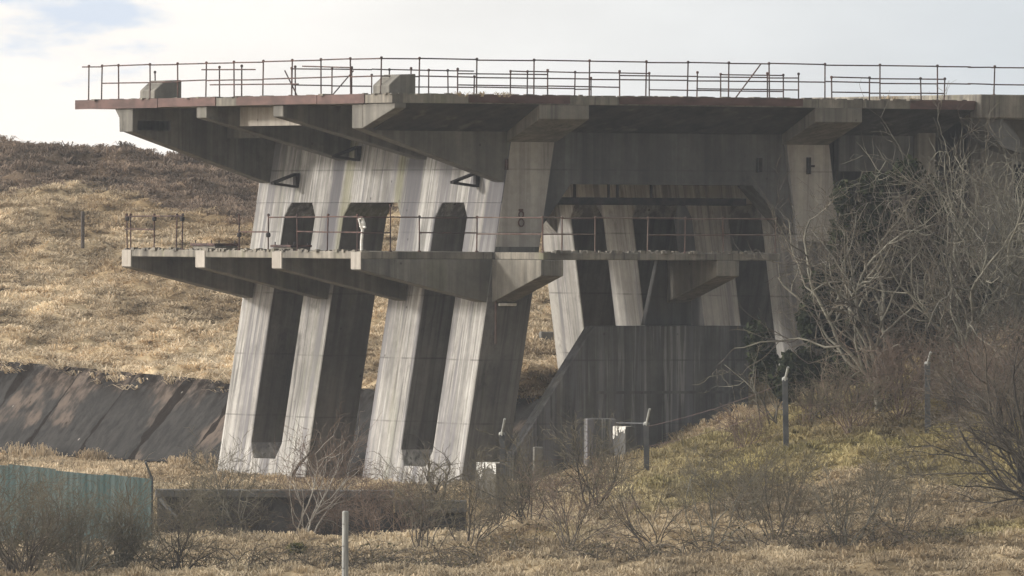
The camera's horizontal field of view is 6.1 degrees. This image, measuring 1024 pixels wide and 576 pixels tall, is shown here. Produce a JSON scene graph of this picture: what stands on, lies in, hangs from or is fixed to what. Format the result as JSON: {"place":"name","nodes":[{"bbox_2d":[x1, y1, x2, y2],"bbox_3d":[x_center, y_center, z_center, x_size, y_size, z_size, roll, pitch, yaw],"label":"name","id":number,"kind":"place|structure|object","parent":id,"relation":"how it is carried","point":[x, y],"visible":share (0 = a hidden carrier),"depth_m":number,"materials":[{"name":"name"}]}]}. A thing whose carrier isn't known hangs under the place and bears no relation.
{"place":"outdoors","nodes":[
{"label":"outdoors","id":0,"kind":"place"},
{"bbox_2d":[0,142,1023,575],"bbox_3d":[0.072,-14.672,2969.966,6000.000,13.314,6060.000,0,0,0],"label":"ground","id":1,"kind":"structure","parent":0,"point":[140,204],"depth_m":321.35,"materials":[{"name":"brown plant"}]},
{"bbox_2d":[0,446,91,549],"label":"bare shrub","id":2,"kind":"object","parent":1,"relation":"on","point":[17,484],"visible":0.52,"depth_m":254.76,"materials":[{"name":"brown plant"}]},
{"bbox_2d":[0,455,107,575],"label":"bare shrub","id":3,"kind":"object","parent":1,"relation":"on","point":[8,561],"visible":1,"depth_m":239.87,"materials":[{"name":"brown plant"}]},
{"bbox_2d":[0,530,112,572],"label":"bramble patch","id":4,"kind":"object","parent":1,"relation":"on","point":[44,565],"visible":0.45,"depth_m":242.83,"materials":[{"name":"brown plant"}]},
{"bbox_2d":[0,461,152,544],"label":"sheet fence","id":5,"kind":"object","parent":1,"relation":"on","point":[113,479],"visible":0.41,"depth_m":263.04,"materials":[{"name":"teal metal"}]},
{"bbox_2d":[81,211,84,247],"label":"wooden post","id":6,"kind":"object","parent":1,"relation":"on","point":[82,229],"visible":1,"depth_m":351.94,"materials":[{"name":"grey wood"}]},
{"bbox_2d":[17,462,171,573],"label":"bare shrub","id":7,"kind":"object","parent":1,"relation":"on","point":[88,560],"visible":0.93,"depth_m":241.75,"materials":[{"name":"brown plant"}]},
{"bbox_2d":[16,531,196,572],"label":"bramble patch","id":8,"kind":"object","parent":1,"relation":"on","point":[113,558],"visible":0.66,"depth_m":243.46,"materials":[{"name":"brown plant"}]},
{"bbox_2d":[62,453,162,546],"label":"bare shrub","id":9,"kind":"object","parent":1,"relation":"on","point":[127,501],"visible":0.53,"depth_m":257.88,"materials":[{"name":"brown plant"}]},
{"bbox_2d":[61,475,198,568],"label":"bare shrub","id":10,"kind":"object","parent":1,"relation":"on","point":[133,537],"visible":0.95,"depth_m":242.73,"materials":[{"name":"brown plant"}]},
{"bbox_2d":[92,502,249,570],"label":"bare shrub","id":11,"kind":"object","parent":1,"relation":"on","point":[188,535],"visible":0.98,"depth_m":242.10,"materials":[{"name":"brown plant"}]},
{"bbox_2d":[128,540,228,570],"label":"bramble patch","id":12,"kind":"object","parent":1,"relation":"on","point":[171,564],"visible":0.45,"depth_m":243.94,"materials":[{"name":"brown plant"}]},
{"bbox_2d":[144,465,239,533],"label":"bare shrub","id":13,"kind":"object","parent":1,"relation":"on","point":[187,501],"visible":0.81,"depth_m":266.86,"materials":[{"name":"brown plant"}]},
{"bbox_2d":[161,486,232,533],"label":"bare shrub","id":14,"kind":"object","parent":1,"relation":"on","point":[200,509],"visible":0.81,"depth_m":268.89,"materials":[{"name":"brown plant"}]},
{"bbox_2d":[0,134,398,228],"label":"hill heather","id":15,"kind":"object","parent":1,"relation":"on","point":[202,197],"visible":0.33,"depth_m":388.37,"materials":[{"name":"brown plant"}]},
{"bbox_2d":[153,505,273,538],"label":"bramble patch","id":16,"kind":"object","parent":1,"relation":"on","point":[224,526],"visible":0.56,"depth_m":266.72,"materials":[{"name":"brown plant"}]},
{"bbox_2d":[180,448,250,488],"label":"bare shrub","id":17,"kind":"object","parent":1,"relation":"on","point":[223,472],"visible":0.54,"depth_m":273.30,"materials":[{"name":"brown plant"}]},
{"bbox_2d":[162,424,294,535],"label":"bare shrub","id":18,"kind":"object","parent":1,"relation":"on","point":[226,503],"visible":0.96,"depth_m":267.72,"materials":[{"name":"brown plant"}]},
{"bbox_2d":[226,486,282,534],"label":"bare shrub","id":19,"kind":"object","parent":1,"relation":"on","point":[252,515],"visible":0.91,"depth_m":268.95,"materials":[{"name":"brown plant"}]},
{"bbox_2d":[0,441,518,481],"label":"slope foot grass","id":20,"kind":"structure","parent":1,"relation":"on","point":[43,450],"depth_m":309.81,"materials":[{"name":"beige plant"}]},
{"bbox_2d":[171,535,361,570],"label":"bramble patch","id":21,"kind":"object","parent":1,"relation":"on","point":[256,557],"visible":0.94,"depth_m":241.85,"materials":[{"name":"brown plant"}]},
{"bbox_2d":[254,467,282,488],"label":"bare shrub","id":22,"kind":"object","parent":1,"relation":"on","point":[273,482],"visible":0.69,"depth_m":273.69,"materials":[{"name":"brown plant"}]},
{"bbox_2d":[0,361,541,471],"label":"spillway slope","id":23,"kind":"structure","parent":1,"relation":"on","point":[60,410],"depth_m":311.81,"materials":[{"name":"concrete"}]},
{"bbox_2d":[0,452,573,518],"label":"channel grass","id":24,"kind":"structure","parent":1,"relation":"on","point":[99,466],"depth_m":291.79,"materials":[{"name":"beige plant"}]},
{"bbox_2d":[283,541,307,556],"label":"gorse bush","id":25,"kind":"object","parent":1,"relation":"on","point":[296,546],"visible":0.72,"depth_m":249.92,"materials":[{"name":"green plant"}]},
{"bbox_2d":[292,430,318,476],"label":"dead bough","id":26,"kind":"object","parent":1,"relation":"on","point":[305,457],"visible":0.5,"depth_m":273.42,"materials":[{"name":"brown wood"}]},
{"bbox_2d":[155,489,466,536],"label":"retaining wall","id":27,"kind":"structure","parent":1,"relation":"on","point":[280,507],"depth_m":271.29,"materials":[{"name":"black concrete"}]},
{"bbox_2d":[283,498,341,536],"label":"bare shrub","id":28,"kind":"object","parent":1,"relation":"on","point":[322,524],"visible":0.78,"depth_m":269.14,"materials":[{"name":"brown plant"}]},
{"bbox_2d":[244,401,389,536],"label":"bare shrub","id":29,"kind":"object","parent":1,"relation":"on","point":[301,502],"visible":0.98,"depth_m":267.96,"materials":[{"name":"brown plant"}]},
{"bbox_2d":[295,448,383,535],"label":"bare shrub","id":30,"kind":"object","parent":1,"relation":"on","point":[336,506],"visible":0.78,"depth_m":268.99,"materials":[{"name":"brown plant"}]},
{"bbox_2d":[342,511,348,575],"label":"wooden post","id":31,"kind":"object","parent":1,"relation":"on","point":[345,529],"visible":1,"depth_m":237.98,"materials":[{"name":"grey wood"}]},
{"bbox_2d":[288,529,412,570],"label":"bramble patch","id":32,"kind":"object","parent":1,"relation":"on","point":[339,560],"visible":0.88,"depth_m":242.95,"materials":[{"name":"brown plant"}]},
{"bbox_2d":[315,455,433,535],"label":"bare shrub","id":33,"kind":"object","parent":1,"relation":"on","point":[372,512],"visible":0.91,"depth_m":265.74,"materials":[{"name":"brown plant"}]},
{"bbox_2d":[0,180,763,403],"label":"hill grass","id":34,"kind":"structure","parent":1,"relation":"on","point":[95,329],"depth_m":336.43,"materials":[{"name":"beige plant"}]},
{"bbox_2d":[357,464,449,532],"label":"bare shrub","id":35,"kind":"object","parent":1,"relation":"on","point":[399,505],"visible":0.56,"depth_m":266.96,"materials":[{"name":"brown plant"}]},
{"bbox_2d":[349,540,465,568],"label":"bramble patch","id":36,"kind":"object","parent":1,"relation":"on","point":[411,559],"visible":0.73,"depth_m":242.84,"materials":[{"name":"brown plant"}]},
{"bbox_2d":[365,449,480,547],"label":"bare shrub","id":37,"kind":"object","parent":1,"relation":"on","point":[437,506],"visible":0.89,"depth_m":255.87,"materials":[{"name":"brown plant"}]},
{"bbox_2d":[409,434,470,499],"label":"bare shrub","id":38,"kind":"object","parent":1,"relation":"on","point":[448,464],"visible":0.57,"depth_m":272.96,"materials":[{"name":"brown plant"}]},
{"bbox_2d":[396,511,561,567],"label":"bramble patch","id":39,"kind":"object","parent":1,"relation":"on","point":[512,543],"visible":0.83,"depth_m":243.88,"materials":[{"name":"brown plant"}]},
{"bbox_2d":[409,445,553,544],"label":"bare shrub","id":40,"kind":"object","parent":1,"relation":"on","point":[469,514],"visible":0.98,"depth_m":251.92,"materials":[{"name":"brown plant"}]},
{"bbox_2d":[476,462,506,503],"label":"concrete pedestal","id":41,"kind":"object","parent":1,"relation":"on","point":[489,466],"visible":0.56,"depth_m":273.30,"materials":[{"name":"white paint"}]},
{"bbox_2d":[430,422,560,527],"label":"bare shrub","id":42,"kind":"object","parent":1,"relation":"on","point":[522,489],"visible":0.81,"depth_m":255.99,"materials":[{"name":"brown plant"}]},
{"bbox_2d":[466,462,545,526],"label":"bare shrub","id":43,"kind":"object","parent":1,"relation":"on","point":[509,490],"visible":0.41,"depth_m":262.12,"materials":[{"name":"brown plant"}]},
{"bbox_2d":[0,314,1023,575],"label":"foreground grass","id":44,"kind":"structure","parent":1,"relation":"on","point":[774,556],"depth_m":250.45,"materials":[{"name":"beige plant"}]},
{"bbox_2d":[452,471,592,529],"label":"bramble patch","id":45,"kind":"object","parent":1,"relation":"on","point":[571,487],"visible":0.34,"depth_m":264.00,"materials":[{"name":"brown plant"}]},
{"bbox_2d":[533,447,543,480],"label":"concrete pedestal","id":46,"kind":"object","parent":1,"relation":"on","point":[540,450],"visible":0.48,"depth_m":276.89,"materials":[{"name":"grey concrete"}]},
{"bbox_2d":[539,332,552,341],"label":"concrete stump","id":47,"kind":"object","parent":1,"relation":"on","point":[544,335],"visible":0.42,"depth_m":311.77,"materials":[{"name":"grey concrete"}]},
{"bbox_2d":[525,460,571,495],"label":"bare shrub","id":48,"kind":"object","parent":1,"relation":"on","point":[551,475],"visible":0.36,"depth_m":268.12,"materials":[{"name":"brown plant"}]},
{"bbox_2d":[75,56,1023,484],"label":"rocket test stand","id":49,"kind":"object","parent":1,"relation":"on","point":[489,188],"visible":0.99,"depth_m":285.39,"materials":[{"name":"concrete"}]},
{"bbox_2d":[190,240,237,249],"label":"hatch cover","id":50,"kind":"object","parent":49,"relation":"on","point":[195,245],"visible":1,"depth_m":287.95,"materials":[{"name":"metal"}]},
{"bbox_2d":[270,242,311,248],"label":"hatch cover","id":51,"kind":"object","parent":49,"relation":"on","point":[294,246],"visible":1,"depth_m":283.73,"materials":[{"name":"metal"}]},
{"bbox_2d":[358,218,365,249],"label":"davit post","id":52,"kind":"object","parent":49,"relation":"on","point":[362,224],"visible":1,"depth_m":279.13,"materials":[{"name":"white metal"}]},
{"bbox_2d":[451,91,914,99],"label":"deck weeds","id":53,"kind":"object","parent":49,"relation":"on","point":[459,93],"visible":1,"depth_m":278.57,"materials":[{"name":"brown plant"}]},
{"bbox_2d":[508,453,661,551],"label":"bare shrub","id":54,"kind":"object","parent":1,"relation":"on","point":[568,513],"visible":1,"depth_m":245.18,"materials":[{"name":"brown plant"}]},
{"bbox_2d":[533,409,651,509],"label":"bare shrub","id":55,"kind":"object","parent":1,"relation":"on","point":[577,464],"visible":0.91,"depth_m":256.94,"materials":[{"name":"brown plant"}]},
{"bbox_2d":[584,418,615,466],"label":"concrete pedestal","id":56,"kind":"object","parent":1,"relation":"on","point":[603,435],"visible":0.48,"depth_m":276.94,"materials":[{"name":"grey concrete"}]},
{"bbox_2d":[570,438,634,491],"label":"bare shrub","id":57,"kind":"object","parent":1,"relation":"on","point":[594,461],"visible":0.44,"depth_m":263.96,"materials":[{"name":"brown plant"}]},
{"bbox_2d":[534,530,696,561],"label":"bramble patch","id":58,"kind":"object","parent":1,"relation":"on","point":[656,551],"visible":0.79,"depth_m":241.86,"materials":[{"name":"brown plant"}]},
{"bbox_2d":[613,426,634,457],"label":"concrete pedestal","id":59,"kind":"object","parent":1,"relation":"on","point":[629,431],"visible":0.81,"depth_m":275.87,"materials":[{"name":"white paint"}]},
{"bbox_2d":[506,326,748,480],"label":"screen wall","id":60,"kind":"structure","parent":1,"relation":"on","point":[632,374],"depth_m":282.71,"materials":[{"name":"concrete"}]},
{"bbox_2d":[572,450,722,551],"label":"bare shrub","id":61,"kind":"object","parent":1,"relation":"on","point":[630,526],"visible":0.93,"depth_m":246.07,"materials":[{"name":"brown plant"}]},
{"bbox_2d":[499,351,931,511],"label":"security fence","id":62,"kind":"object","parent":1,"relation":"on","point":[785,382],"visible":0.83,"depth_m":263.95,"materials":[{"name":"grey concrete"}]},
{"bbox_2d":[688,451,749,495],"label":"bare shrub","id":63,"kind":"object","parent":1,"relation":"on","point":[729,473],"visible":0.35,"depth_m":254.96,"materials":[{"name":"brown plant"}]},
{"bbox_2d":[655,430,798,549],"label":"bare shrub","id":64,"kind":"object","parent":1,"relation":"on","point":[710,495],"visible":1,"depth_m":244.07,"materials":[{"name":"brown plant"}]},
{"bbox_2d":[645,503,831,553],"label":"bramble patch","id":65,"kind":"object","parent":1,"relation":"on","point":[803,534],"visible":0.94,"depth_m":241.87,"materials":[{"name":"brown plant"}]},
{"bbox_2d":[679,438,802,520],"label":"bare shrub","id":66,"kind":"object","parent":1,"relation":"on","point":[758,481],"visible":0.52,"depth_m":249.93,"materials":[{"name":"brown plant"}]},
{"bbox_2d":[706,402,777,448],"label":"bare shrub","id":67,"kind":"object","parent":1,"relation":"on","point":[735,426],"visible":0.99,"depth_m":268.09,"materials":[{"name":"brown plant"}]},
{"bbox_2d":[696,343,810,424],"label":"bare shrub","id":68,"kind":"object","parent":1,"relation":"on","point":[758,395],"visible":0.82,"depth_m":270.81,"materials":[{"name":"brown plant"}]},
{"bbox_2d":[741,314,803,426],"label":"ivy bush","id":69,"kind":"object","parent":1,"relation":"on","point":[770,358],"visible":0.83,"depth_m":271.36,"materials":[{"name":"green plant"}]},
{"bbox_2d":[703,429,849,539],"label":"bare shrub","id":70,"kind":"object","parent":1,"relation":"on","point":[787,501],"visible":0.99,"depth_m":244.01,"materials":[{"name":"brown plant"}]},
{"bbox_2d":[772,370,841,427],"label":"bare shrub","id":71,"kind":"object","parent":1,"relation":"on","point":[801,401],"visible":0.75,"depth_m":268.76,"materials":[{"name":"brown plant"}]},
{"bbox_2d":[773,179,889,419],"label":"ivy bush","id":72,"kind":"object","parent":1,"relation":"on","point":[805,328],"visible":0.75,"depth_m":269.32,"materials":[{"name":"green leaves"},{"name":"dark bark"}]},
{"bbox_2d":[763,501,916,548],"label":"bramble patch","id":73,"kind":"object","parent":1,"relation":"on","point":[850,534],"visible":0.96,"depth_m":242.92,"materials":[{"name":"brown plant"}]},
{"bbox_2d":[781,295,909,406],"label":"bare shrub","id":74,"kind":"object","parent":1,"relation":"on","point":[849,390],"visible":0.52,"depth_m":269.82,"materials":[{"name":"brown plant"}]},
{"bbox_2d":[710,153,981,419],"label":"bare tree","id":75,"kind":"object","parent":1,"relation":"on","point":[848,299],"visible":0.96,"depth_m":267.48,"materials":[{"name":"grey plant"}]},
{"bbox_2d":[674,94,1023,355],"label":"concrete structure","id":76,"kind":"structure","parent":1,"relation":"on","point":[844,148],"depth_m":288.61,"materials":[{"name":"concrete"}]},
{"bbox_2d":[1010,211,1023,251],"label":"window frame","id":77,"kind":"structure","parent":76,"relation":"in","point":[1011,211],"depth_m":289.58,"materials":[{"name":"grey concrete"}]},
{"bbox_2d":[1011,161,1023,201],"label":"window frame","id":78,"kind":"structure","parent":76,"relation":"in","point":[1019,163],"depth_m":289.58,"materials":[{"name":"grey concrete"}]},
{"bbox_2d":[780,441,924,549],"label":"bare shrub","id":79,"kind":"object","parent":1,"relation":"on","point":[854,506],"visible":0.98,"depth_m":242.74,"materials":[{"name":"brown plant"}]},
{"bbox_2d":[796,341,910,433],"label":"bare shrub","id":80,"kind":"object","parent":1,"relation":"on","point":[842,408],"visible":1,"depth_m":264.98,"materials":[{"name":"brown plant"}]},
{"bbox_2d":[847,443,922,501],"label":"bare shrub","id":81,"kind":"object","parent":1,"relation":"on","point":[864,469],"visible":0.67,"depth_m":250.89,"materials":[{"name":"brown plant"}]},
{"bbox_2d":[764,158,1023,387],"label":"bare tree","id":82,"kind":"object","parent":1,"relation":"on","point":[900,296],"visible":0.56,"depth_m":268.60,"materials":[{"name":"grey plant"}]},
{"bbox_2d":[842,462,951,534],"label":"bare shrub","id":83,"kind":"object","parent":1,"relation":"on","point":[915,494],"visible":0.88,"depth_m":245.14,"materials":[{"name":"brown plant"}]},
{"bbox_2d":[777,161,1023,375],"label":"bare tree","id":84,"kind":"object","parent":1,"relation":"on","point":[818,232],"visible":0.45,"depth_m":269.81,"materials":[{"name":"grey plant"}]},
{"bbox_2d":[817,298,985,420],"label":"bare shrub","id":85,"kind":"object","parent":1,"relation":"on","point":[891,357],"visible":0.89,"depth_m":265.77,"materials":[{"name":"brown plant"}]},
{"bbox_2d":[887,437,948,481],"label":"bare shrub","id":86,"kind":"object","parent":1,"relation":"on","point":[929,471],"visible":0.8,"depth_m":253.93,"materials":[{"name":"brown plant"}]},
{"bbox_2d":[813,98,1023,395],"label":"bare tree","id":87,"kind":"object","parent":1,"relation":"on","point":[956,293],"visible":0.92,"depth_m":266.19,"materials":[{"name":"grey plant"}]},
{"bbox_2d":[841,154,997,406],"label":"ivy bush","id":88,"kind":"object","parent":1,"relation":"on","point":[871,193],"visible":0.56,"depth_m":269.50,"materials":[{"name":"green plant"}]},
{"bbox_2d":[834,78,1023,386],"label":"bare tree","id":89,"kind":"object","parent":1,"relation":"on","point":[1006,253],"visible":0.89,"depth_m":265.48,"materials":[{"name":"grey plant"}]},
{"bbox_2d":[865,517,993,548],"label":"bramble patch","id":90,"kind":"object","parent":1,"relation":"on","point":[930,531],"visible":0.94,"depth_m":241.97,"materials":[{"name":"brown plant"}]},
{"bbox_2d":[872,294,1023,520],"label":"bare tree","id":91,"kind":"object","parent":1,"relation":"on","point":[996,428],"visible":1,"depth_m":246.48,"materials":[{"name":"brown plant"}]},
{"bbox_2d":[906,321,1021,414],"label":"bare shrub","id":92,"kind":"object","parent":1,"relation":"on","point":[953,359],"visible":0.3,"depth_m":265.99,"materials":[{"name":"brown plant"}]},
{"bbox_2d":[925,306,1023,430],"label":"bare shrub","id":93,"kind":"object","parent":1,"relation":"on","point":[991,364],"visible":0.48,"depth_m":261.74,"materials":[{"name":"brown plant"}]},
{"bbox_2d":[0,0,1023,155],"label":"sky","id":94,"kind":"structure","parent":0,"point":[45,45],"materials":[{"name":"white"}]}
]}

